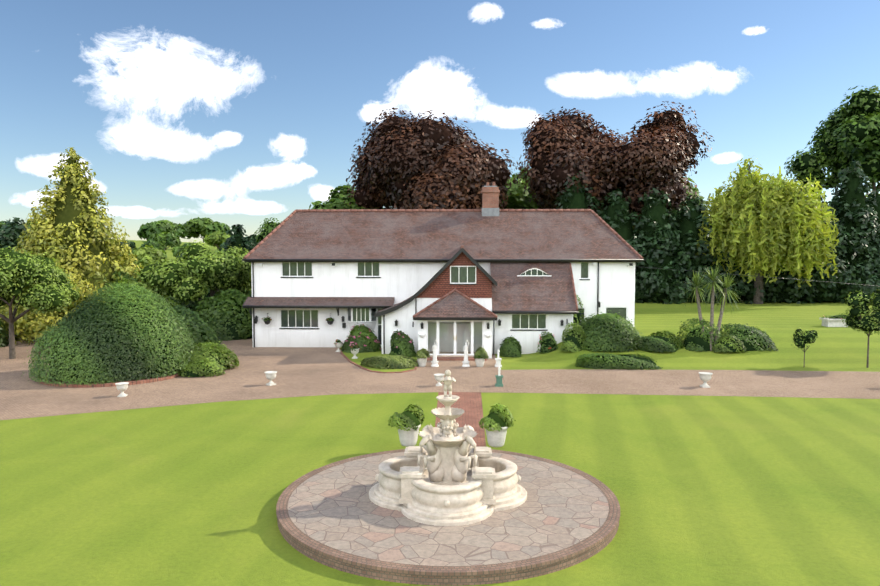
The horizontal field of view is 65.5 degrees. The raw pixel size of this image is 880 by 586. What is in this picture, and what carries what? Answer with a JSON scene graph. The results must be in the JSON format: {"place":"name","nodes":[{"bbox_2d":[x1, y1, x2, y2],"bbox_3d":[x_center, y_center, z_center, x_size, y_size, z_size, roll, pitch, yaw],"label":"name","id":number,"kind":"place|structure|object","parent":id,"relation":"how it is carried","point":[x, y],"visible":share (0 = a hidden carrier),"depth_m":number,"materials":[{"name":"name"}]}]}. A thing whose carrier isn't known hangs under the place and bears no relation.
{"place":"outdoors","nodes":[
{"label":"outdoors","id":0,"kind":"place"},
{"bbox_2d":[0,248,78,311],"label":"tree","id":1,"kind":"object","parent":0,"point":[56,302],"visible":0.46,"depth_m":35.70,"materials":[{"name":"green plant"}]},
{"bbox_2d":[20,275,201,385],"bbox_3d":[-15.266,1.443,32.048,7.869,4.624,7.306,0,3,1],"label":"large domed bush","id":2,"kind":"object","parent":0,"point":[43,368],"depth_m":30.35,"materials":[{"name":"green plant"}]},
{"bbox_2d":[140,223,169,235],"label":"shade tree","id":3,"kind":"object","parent":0,"point":[144,230],"visible":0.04,"depth_m":368.60,"materials":[{"name":"green plant"}]},
{"bbox_2d":[189,223,227,232],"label":"shade tree","id":4,"kind":"object","parent":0,"point":[194,225],"visible":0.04,"depth_m":381.42,"materials":[{"name":"green plant"}]},
{"bbox_2d":[0,333,508,419],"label":"drive paving","id":5,"kind":"structure","parent":0,"point":[309,371],"depth_m":29.79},
{"bbox_2d":[0,246,84,358],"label":"acer tree","id":6,"kind":"object","parent":5,"relation":"on","point":[34,306],"depth_m":35.94,"materials":[{"name":"green plant"}]},
{"bbox_2d":[0,147,144,345],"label":"conifer tree","id":7,"kind":"object","parent":5,"relation":"on","point":[37,241],"depth_m":45.62,"materials":[{"name":"yellow plant"}]},
{"bbox_2d":[38,371,179,387],"bbox_3d":[-15.259,3.770,32.346,6.500,0.130,6.500,0,3,1],"label":"brick edging","id":8,"kind":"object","parent":5,"relation":"on","point":[141,381],"depth_m":29.73,"materials":[{"name":"red brick"}]},
{"bbox_2d":[115,382,128,396],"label":"garden urn","id":9,"kind":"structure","parent":5,"relation":"on","point":[122,387],"depth_m":27.23,"materials":[{"name":"stone"}]},
{"bbox_2d":[111,269,139,291],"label":"shrub","id":10,"kind":"object","parent":5,"relation":"on","point":[125,276],"depth_m":47.06,"materials":[{"name":"green plant"}]},
{"bbox_2d":[110,276,180,318],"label":"shrub","id":11,"kind":"object","parent":5,"relation":"on","point":[144,285],"depth_m":44.02,"materials":[{"name":"green plant"}]},
{"bbox_2d":[132,240,251,308],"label":"tree","id":12,"kind":"object","parent":5,"relation":"on","point":[232,276],"depth_m":46.16,"materials":[{"name":"green plant"}]},
{"bbox_2d":[164,302,221,348],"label":"shrub","id":13,"kind":"object","parent":5,"relation":"on","point":[201,326],"depth_m":40.78,"materials":[{"name":"green plant"}]},
{"bbox_2d":[167,285,230,315],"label":"shrub","id":14,"kind":"object","parent":5,"relation":"on","point":[194,303],"depth_m":53.53,"materials":[{"name":"green plant"}]},
{"bbox_2d":[177,355,225,377],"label":"juniper shrub","id":15,"kind":"object","parent":5,"relation":"on","point":[202,367],"depth_m":31.59,"materials":[{"name":"green plant"}]},
{"bbox_2d":[179,341,239,370],"bbox_3d":[-11.502,3.038,33.623,3.315,1.393,3.113,0,3,1],"label":"juniper shrub","id":16,"kind":"object","parent":5,"relation":"on","point":[197,352],"depth_m":33.17,"materials":[{"name":"green plant"}]},
{"bbox_2d":[193,288,251,340],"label":"shrub","id":17,"kind":"object","parent":5,"relation":"on","point":[234,296],"depth_m":44.96,"materials":[{"name":"green plant"}]},
{"bbox_2d":[221,224,253,292],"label":"cypress tree","id":18,"kind":"object","parent":5,"relation":"on","point":[234,229],"depth_m":61.55,"materials":[{"name":"green plant"}]},
{"bbox_2d":[264,371,276,385],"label":"garden urn","id":19,"kind":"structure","parent":5,"relation":"on","point":[270,375],"depth_m":29.57,"materials":[{"name":"stone"}]},
{"bbox_2d":[334,342,341,351],"bbox_3d":[-5.877,3.136,39.637,0.542,0.571,0.542,0,3,1],"label":"garden urn","id":20,"kind":"object","parent":5,"relation":"on","point":[338,345],"visible":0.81,"depth_m":39.50,"materials":[{"name":"stone"}]},
{"bbox_2d":[341,324,380,352],"bbox_3d":[-4.560,2.613,39.962,2.444,1.750,2.230,0,3,1],"label":"hydrangea shrub","id":21,"kind":"object","parent":5,"relation":"on","point":[360,341],"depth_m":39.35,"materials":[{"name":"green plant"}]},
{"bbox_2d":[340,347,416,371],"bbox_3d":[-3.703,3.538,37.023,5.150,0.001,8.860,0,3,1],"label":"lawn bed","id":22,"kind":"object","parent":5,"relation":"on","point":[361,356],"depth_m":37.33,"materials":[{"name":"green plant"}]},
{"bbox_2d":[351,348,359,358],"bbox_3d":[-4.616,3.287,37.106,0.542,0.571,0.542,0,3,1],"label":"garden urn","id":23,"kind":"object","parent":22,"relation":"on","point":[354,352],"visible":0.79,"depth_m":36.96,"materials":[{"name":"stone"}]},
{"bbox_2d":[339,348,416,372],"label":"bed kerb","id":24,"kind":"structure","parent":22,"relation":"on","point":[352,362],"depth_m":33.62,"materials":[{"name":"brick"}]},
{"bbox_2d":[360,354,418,368],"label":"variegated shrub","id":25,"kind":"object","parent":22,"relation":"on","point":[397,363],"depth_m":33.93,"materials":[{"name":"green plant"}]},
{"bbox_2d":[389,329,415,356],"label":"hydrangea shrub","id":26,"kind":"object","parent":5,"relation":"on","point":[404,344],"depth_m":37.47,"materials":[{"name":"green plant"}]},
{"bbox_2d":[417,358,426,366],"bbox_3d":[-0.903,3.465,34.530,0.560,0.480,0.560,0,3,1],"label":"porch planter","id":27,"kind":"object","parent":5,"relation":"on","point":[422,362],"visible":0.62,"depth_m":34.35,"materials":[{"name":"ceramic"}]},
{"bbox_2d":[416,348,429,358],"bbox_3d":[-0.859,3.043,34.532,0.744,0.533,0.824,0,3,1],"label":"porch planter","id":28,"kind":"object","parent":27,"relation":"on","point":[421,353],"depth_m":34.34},
{"bbox_2d":[431,361,438,366],"bbox_3d":[-0.259,3.581,34.529,0.400,0.250,0.400,0,3,1],"label":"porch statue pedestal","id":29,"kind":"object","parent":5,"relation":"on","point":[434,364],"visible":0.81,"depth_m":34.39,"materials":[{"name":"white stone"}]},
{"bbox_2d":[432,339,437,361],"bbox_3d":[-0.250,2.899,34.489,0.319,1.116,0.181,0,3,1],"label":"statue porch","id":30,"kind":"object","parent":29,"relation":"on","point":[434,347],"visible":1,"depth_m":34.44,"materials":[{"name":"stone"}]},
{"bbox_2d":[434,373,444,385],"bbox_3d":[-0.040,3.766,29.524,0.484,0.513,0.484,0,3,1],"label":"garden urn","id":31,"kind":"object","parent":5,"relation":"on","point":[438,376],"visible":0.83,"depth_m":29.40,"materials":[{"name":"stone"}]},
{"bbox_2d":[429,352,475,356],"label":"porch floor","id":32,"kind":"structure","parent":5,"relation":"on","point":[452,355],"depth_m":37.18,"materials":[{"name":"stone"}]},
{"bbox_2d":[427,357,486,360],"bbox_3d":[0.807,3.528,36.764,3.400,0.090,0.748,0,3,1],"label":"porch step","id":33,"kind":"object","parent":5,"relation":"on","point":[454,358],"visible":0.43,"depth_m":36.53,"materials":[{"name":"brick"}]},
{"bbox_2d":[463,340,468,361],"bbox_3d":[1.317,2.901,34.448,0.319,1.116,0.181,0,3,1],"label":"statue porch","id":34,"kind":"object","parent":5,"relation":"on","point":[465,348],"visible":1,"depth_m":34.40,"materials":[{"name":"stone"}]},
{"bbox_2d":[462,361,469,366],"bbox_3d":[1.308,3.583,34.489,0.400,0.250,0.400,0,3,1],"label":"porch statue pedestal","id":35,"kind":"object","parent":5,"relation":"on","point":[465,364],"visible":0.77,"depth_m":34.35,"materials":[{"name":"white stone"}]},
{"bbox_2d":[475,359,484,366],"bbox_3d":[2.008,3.470,34.455,0.560,0.480,0.560,0,3,1],"label":"porch planter","id":36,"kind":"object","parent":5,"relation":"on","point":[479,362],"visible":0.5,"depth_m":34.27,"materials":[{"name":"stone"}]},
{"bbox_2d":[474,346,488,358],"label":"potted shrub","id":37,"kind":"object","parent":36,"relation":"on","point":[480,353],"depth_m":34.24,"materials":[{"name":"green plant"}]},
{"bbox_2d":[495,375,502,386],"bbox_3d":[2.551,3.792,29.458,0.340,0.470,0.340,0,3,1],"label":"green statue pedestal","id":38,"kind":"object","parent":5,"relation":"on","point":[498,383],"visible":0.88,"depth_m":29.34,"materials":[{"name":"green stone"}]},
{"bbox_2d":[259,222,278,239],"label":"shade tree","id":39,"kind":"object","parent":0,"point":[264,233],"depth_m":56.73,"materials":[{"name":"green plant"}]},
{"bbox_2d":[315,188,361,208],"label":"green tree","id":40,"kind":"object","parent":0,"point":[317,207],"depth_m":73.03,"materials":[{"name":"green plant"}]},
{"bbox_2d":[0,240,879,585],"bbox_3d":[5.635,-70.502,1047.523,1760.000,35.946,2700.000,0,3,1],"label":"ground","id":41,"kind":"structure","parent":0,"point":[728,490],"depth_m":17.98,"materials":[{"name":"green plant"}]},
{"bbox_2d":[0,319,8,347],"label":"shrub","id":42,"kind":"object","parent":41,"relation":"on","point":[4,340],"visible":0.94,"depth_m":42.06,"materials":[{"name":"green plant"}]},
{"bbox_2d":[0,217,32,252],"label":"cedar tree","id":43,"kind":"object","parent":41,"relation":"on","point":[8,233],"depth_m":68.99,"materials":[{"name":"green plant"}]},
{"bbox_2d":[118,240,135,250],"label":"tree","id":44,"kind":"object","parent":41,"relation":"on","point":[132,244],"visible":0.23,"depth_m":242.65,"materials":[{"name":"green plant"}]},
{"bbox_2d":[120,239,166,265],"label":"tree","id":45,"kind":"object","parent":41,"relation":"on","point":[156,244],"visible":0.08,"depth_m":129.37,"materials":[{"name":"green plant"}]},
{"bbox_2d":[129,245,166,268],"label":"tree","id":46,"kind":"object","parent":41,"relation":"on","point":[142,253],"visible":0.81,"depth_m":110.94,"materials":[{"name":"green plant"}]},
{"bbox_2d":[137,220,184,239],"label":"tree","id":47,"kind":"object","parent":41,"relation":"on","point":[170,226],"visible":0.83,"depth_m":370.53,"materials":[{"name":"green plant"}]},
{"bbox_2d":[149,231,181,249],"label":"tree","id":48,"kind":"object","parent":41,"relation":"on","point":[170,238],"depth_m":241.96,"materials":[{"name":"green plant"}]},
{"bbox_2d":[171,242,206,259],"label":"tree","id":49,"kind":"object","parent":41,"relation":"on","point":[176,250],"visible":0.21,"depth_m":181.79,"materials":[{"name":"green plant"}]},
{"bbox_2d":[179,217,229,245],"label":"tree","id":50,"kind":"object","parent":41,"relation":"on","point":[201,228],"depth_m":382.53,"materials":[{"name":"green plant"}]},
{"bbox_2d":[203,231,230,248],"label":"tree","id":51,"kind":"object","parent":41,"relation":"on","point":[218,240],"depth_m":238.57,"materials":[{"name":"green plant"}]},
{"bbox_2d":[218,234,259,250],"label":"tree","id":52,"kind":"object","parent":41,"relation":"on","point":[252,239],"visible":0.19,"depth_m":184.56,"materials":[{"name":"green plant"}]},
{"bbox_2d":[254,217,281,242],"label":"tree","id":53,"kind":"object","parent":41,"relation":"on","point":[270,228],"visible":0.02,"depth_m":57.14,"materials":[{"name":"green plant"}]},
{"bbox_2d":[309,184,383,209],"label":"green tree","id":54,"kind":"object","parent":41,"relation":"on","point":[340,198],"visible":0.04,"depth_m":72.54,"materials":[{"name":"green plant"}]},
{"bbox_2d":[397,424,420,446],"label":"planter","id":55,"kind":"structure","parent":41,"relation":"on","point":[408,438],"depth_m":19.38,"materials":[{"name":"stone"}]},
{"bbox_2d":[388,403,423,431],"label":"potted plant","id":56,"kind":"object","parent":55,"relation":"in","point":[393,423],"depth_m":19.35,"materials":[{"name":"green plant"}]},
{"bbox_2d":[344,108,520,210],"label":"copper beech tree","id":57,"kind":"object","parent":41,"relation":"on","point":[420,192],"depth_m":63.68,"materials":[{"name":"brown plant"}]},
{"bbox_2d":[276,449,619,585],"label":"brick edging","id":58,"kind":"object","parent":41,"relation":"on","point":[593,544],"visible":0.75,"depth_m":12.40,"materials":[{"name":"brown brick"}]},
{"bbox_2d":[288,452,608,565],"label":"plinth paving","id":59,"kind":"structure","parent":58,"relation":"on","point":[560,508],"depth_m":14.02,"materials":[{"name":"beige stone"}]},
{"bbox_2d":[369,370,526,525],"bbox_3d":[0.177,3.159,15.489,3.130,2.871,3.130,-3,5,-43],"label":"fountain","id":60,"kind":"object","parent":59,"relation":"on","point":[449,473],"visible":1,"depth_m":14.96,"materials":[{"name":"stone"}]},
{"bbox_2d":[486,427,508,446],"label":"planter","id":61,"kind":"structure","parent":41,"relation":"on","point":[495,438],"depth_m":19.31,"materials":[{"name":"stone"}]},
{"bbox_2d":[479,403,515,431],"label":"potted plant","id":62,"kind":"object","parent":61,"relation":"in","point":[503,411],"depth_m":19.30,"materials":[{"name":"green plant"}]},
{"bbox_2d":[495,358,501,366],"bbox_3d":[2.932,3.510,34.444,0.340,0.440,0.340,0,3,1],"label":"small statue pedestal","id":63,"kind":"object","parent":41,"relation":"on","point":[498,362],"visible":0.88,"depth_m":34.32,"materials":[{"name":"stone"}]},
{"bbox_2d":[499,335,521,357],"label":"porch shrub","id":64,"kind":"object","parent":41,"relation":"on","point":[508,346],"depth_m":37.70,"materials":[{"name":"green plant"}]},
{"bbox_2d":[499,164,543,208],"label":"green tree","id":65,"kind":"object","parent":41,"relation":"on","point":[517,199],"visible":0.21,"depth_m":81.24,"materials":[{"name":"green plant"}]},
{"bbox_2d":[536,331,557,352],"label":"rose shrub","id":66,"kind":"object","parent":41,"relation":"on","point":[548,337],"depth_m":37.75,"materials":[{"name":"green plant"}]},
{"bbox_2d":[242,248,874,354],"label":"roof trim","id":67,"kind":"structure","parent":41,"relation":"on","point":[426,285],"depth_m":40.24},
{"bbox_2d":[264,320,332,324],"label":"hanging baskets","id":68,"kind":"object","parent":67,"relation":"attached to","point":[267,322],"visible":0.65,"depth_m":40.96,"materials":[{"name":"black paint"}]},
{"bbox_2d":[419,334,490,337],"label":"wall planters","id":69,"kind":"object","parent":67,"relation":"attached to","point":[423,335],"visible":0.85,"depth_m":36.94,"materials":[{"name":"white ceramic"}]},
{"bbox_2d":[428,322,481,353],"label":"glass doors","id":70,"kind":"structure","parent":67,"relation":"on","point":[453,339],"depth_m":37.18,"materials":[{"name":"glass"}]},
{"bbox_2d":[559,322,586,351],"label":"yellow shrub","id":71,"kind":"object","parent":41,"relation":"on","point":[572,328],"depth_m":36.81,"materials":[{"name":"plant"}]},
{"bbox_2d":[554,171,602,213],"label":"tree","id":72,"kind":"object","parent":41,"relation":"on","point":[562,198],"depth_m":62.27,"materials":[{"name":"green plant"}]},
{"bbox_2d":[575,312,643,351],"bbox_3d":[9.135,2.025,37.712,4.265,2.140,3.296,0,3,1],"label":"dome shrub","id":73,"kind":"object","parent":41,"relation":"on","point":[627,327],"depth_m":36.59,"materials":[{"name":"green plant"}]},
{"bbox_2d":[517,101,713,220],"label":"copper beech tree","id":74,"kind":"object","parent":41,"relation":"on","point":[622,177],"depth_m":63.99,"materials":[{"name":"brown plant"}]},
{"bbox_2d":[575,352,662,369],"bbox_3d":[8.841,3.330,34.239,4.449,0.880,1.833,0,3,1],"label":"shrub","id":75,"kind":"object","parent":41,"relation":"on","point":[581,360],"depth_m":33.76,"materials":[{"name":"green plant"}]},
{"bbox_2d":[597,189,654,302],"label":"tree","id":76,"kind":"object","parent":41,"relation":"on","point":[612,198],"depth_m":61.81,"materials":[{"name":"green plant"}]},
{"bbox_2d":[632,330,683,352],"bbox_3d":[11.685,2.589,37.173,3.355,1.051,2.360,0,3,1],"label":"shrub","id":77,"kind":"object","parent":41,"relation":"on","point":[661,344],"depth_m":36.56,"materials":[{"name":"green plant"}]},
{"bbox_2d":[629,188,696,303],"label":"tree","id":78,"kind":"object","parent":41,"relation":"on","point":[665,242],"depth_m":60.46,"materials":[{"name":"green plant"}]},
{"bbox_2d":[632,177,707,231],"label":"green tree","id":79,"kind":"object","parent":41,"relation":"on","point":[696,189],"depth_m":79.19,"materials":[{"name":"green plant"}]},
{"bbox_2d":[677,318,722,351],"bbox_3d":[14.207,2.168,37.281,2.390,1.894,2.146,0,3,1],"label":"palm shrub group","id":80,"kind":"object","parent":41,"relation":"on","point":[704,334],"depth_m":36.60},
{"bbox_2d":[669,195,735,303],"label":"tree","id":81,"kind":"object","parent":41,"relation":"on","point":[688,255],"depth_m":61.01,"materials":[{"name":"green plant"}]},
{"bbox_2d":[682,266,739,350],"bbox_3d":[14.514,0.755,36.525,3.819,4.886,2.406,0,3,1],"label":"cordyline palm","id":82,"kind":"object","parent":41,"relation":"on","point":[726,284],"depth_m":36.46,"materials":[{"name":"green plant"}]},
{"bbox_2d":[712,333,745,352],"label":"palm shrub group","id":83,"kind":"object","parent":41,"relation":"on","point":[722,346],"depth_m":36.17},
{"bbox_2d":[705,232,776,303],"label":"shrub","id":84,"kind":"object","parent":41,"relation":"on","point":[742,292],"depth_m":60.30,"materials":[{"name":"green plant"}]},
{"bbox_2d":[713,323,778,350],"bbox_3d":[16.484,2.360,37.327,3.403,1.515,2.250,0,3,1],"label":"palm shrub group","id":85,"kind":"object","parent":41,"relation":"on","point":[765,336],"depth_m":36.58},
{"bbox_2d":[696,158,838,303],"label":"willow tree","id":86,"kind":"object","parent":41,"relation":"on","point":[793,240],"depth_m":55.88,"materials":[{"name":"green plant"}]},
{"bbox_2d":[739,260,826,303],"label":"shrub","id":87,"kind":"object","parent":41,"relation":"on","point":[779,282],"depth_m":59.65,"materials":[{"name":"green plant"}]},
{"bbox_2d":[791,327,818,366],"bbox_3d":[18.102,2.723,34.023,1.527,1.963,1.491,0,3,1],"label":"tree sapling","id":88,"kind":"object","parent":41,"relation":"on","point":[804,339],"depth_m":33.85,"materials":[{"name":"green plant"}]},
{"bbox_2d":[793,329,817,347],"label":"foliage","id":89,"kind":"object","parent":88,"relation":"attached to","point":[806,337],"visible":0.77,"depth_m":33.70,"materials":[{"name":"green plant"}]},
{"bbox_2d":[776,194,864,303],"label":"tree","id":90,"kind":"object","parent":41,"relation":"on","point":[843,270],"depth_m":59.67,"materials":[{"name":"green plant"}]},
{"bbox_2d":[784,85,879,198],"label":"tall tree","id":91,"kind":"object","parent":41,"relation":"on","point":[844,144],"depth_m":76.97,"materials":[{"name":"green plant"}]},
{"bbox_2d":[819,318,847,326],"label":"stone trough","id":92,"kind":"object","parent":41,"relation":"on","point":[827,322],"visible":0.39,"depth_m":41.04,"materials":[{"name":"white stone"}]},
{"bbox_2d":[822,312,848,318],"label":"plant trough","id":93,"kind":"object","parent":92,"relation":"in","point":[836,316],"depth_m":41.15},
{"bbox_2d":[827,193,879,300],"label":"tree","id":94,"kind":"object","parent":41,"relation":"on","point":[856,253],"depth_m":61.15,"materials":[{"name":"green plant"}]},
{"bbox_2d":[828,159,879,302],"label":"cypress tree","id":95,"kind":"object","parent":41,"relation":"on","point":[868,218],"depth_m":61.12,"materials":[{"name":"green plant"}]},
{"bbox_2d":[840,289,879,367],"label":"small tree","id":96,"kind":"object","parent":41,"relation":"on","point":[868,305],"depth_m":33.65,"materials":[{"name":"green plant"}]},
{"bbox_2d":[845,293,879,331],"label":"tree foliage","id":97,"kind":"object","parent":96,"relation":"attached to","point":[854,311],"visible":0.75,"depth_m":33.63,"materials":[{"name":"green plant"}]},
{"bbox_2d":[865,188,879,288],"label":"tree","id":98,"kind":"object","parent":41,"relation":"on","point":[877,207],"depth_m":63.65,"materials":[{"name":"green plant"}]},
{"bbox_2d":[0,0,879,242],"label":"sky","id":99,"kind":"structure","parent":0,"point":[246,113],"materials":[{"name":"blue"}]},
{"bbox_2d":[251,262,634,357],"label":"house walls","id":100,"kind":"structure","parent":0,"point":[400,281],"depth_m":41.01,"materials":[{"name":"white paint"}]},
{"bbox_2d":[279,277,589,330],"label":"window sills","id":101,"kind":"structure","parent":100,"relation":"attached to","point":[449,284],"depth_m":40.75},
{"bbox_2d":[243,211,641,319],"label":"house roof","id":102,"kind":"structure","parent":100,"relation":"on","point":[437,235],"depth_m":41.59,"materials":[{"name":"brown tile"}]},
{"bbox_2d":[243,209,642,317],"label":"roof ridge tiles","id":103,"kind":"object","parent":102,"relation":"on","point":[445,210],"visible":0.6,"depth_m":44.65,"materials":[{"name":"brown tile"}]},
{"bbox_2d":[481,182,499,207],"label":"chimney","id":104,"kind":"object","parent":102,"relation":"on","point":[490,197],"visible":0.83,"depth_m":44.32,"materials":[{"name":"brick"}]},
{"bbox_2d":[482,186,498,215],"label":"chimney flashing","id":105,"kind":"object","parent":104,"relation":"attached to","point":[490,211],"visible":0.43,"depth_m":44.34,"materials":[{"name":"grey metal"}]},
{"bbox_2d":[258,262,628,354],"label":"windows","id":106,"kind":"structure","parent":100,"relation":"in","point":[438,321],"depth_m":39.86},
{"bbox_2d":[281,262,625,344],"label":"house glass","id":107,"kind":"object","parent":106,"relation":"in","point":[458,274],"visible":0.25,"depth_m":40.98,"materials":[{"name":"glass"}]},
{"bbox_2d":[416,252,491,297],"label":"gable wall","id":108,"kind":"structure","parent":100,"relation":"attached to","point":[439,286],"depth_m":38.27,"materials":[{"name":"tile"}]},
{"bbox_2d":[435,392,485,446],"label":"brick path","id":109,"kind":"structure","parent":0,"point":[469,404],"depth_m":24.73,"materials":[{"name":"brick"}]},
{"bbox_2d":[501,369,879,398],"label":"driveway","id":110,"kind":"structure","parent":0,"point":[818,384],"depth_m":30.24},
{"bbox_2d":[699,372,712,387],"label":"garden urn","id":111,"kind":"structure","parent":110,"relation":"on","point":[705,377],"depth_m":29.10,"materials":[{"name":"stone"}]}
]}

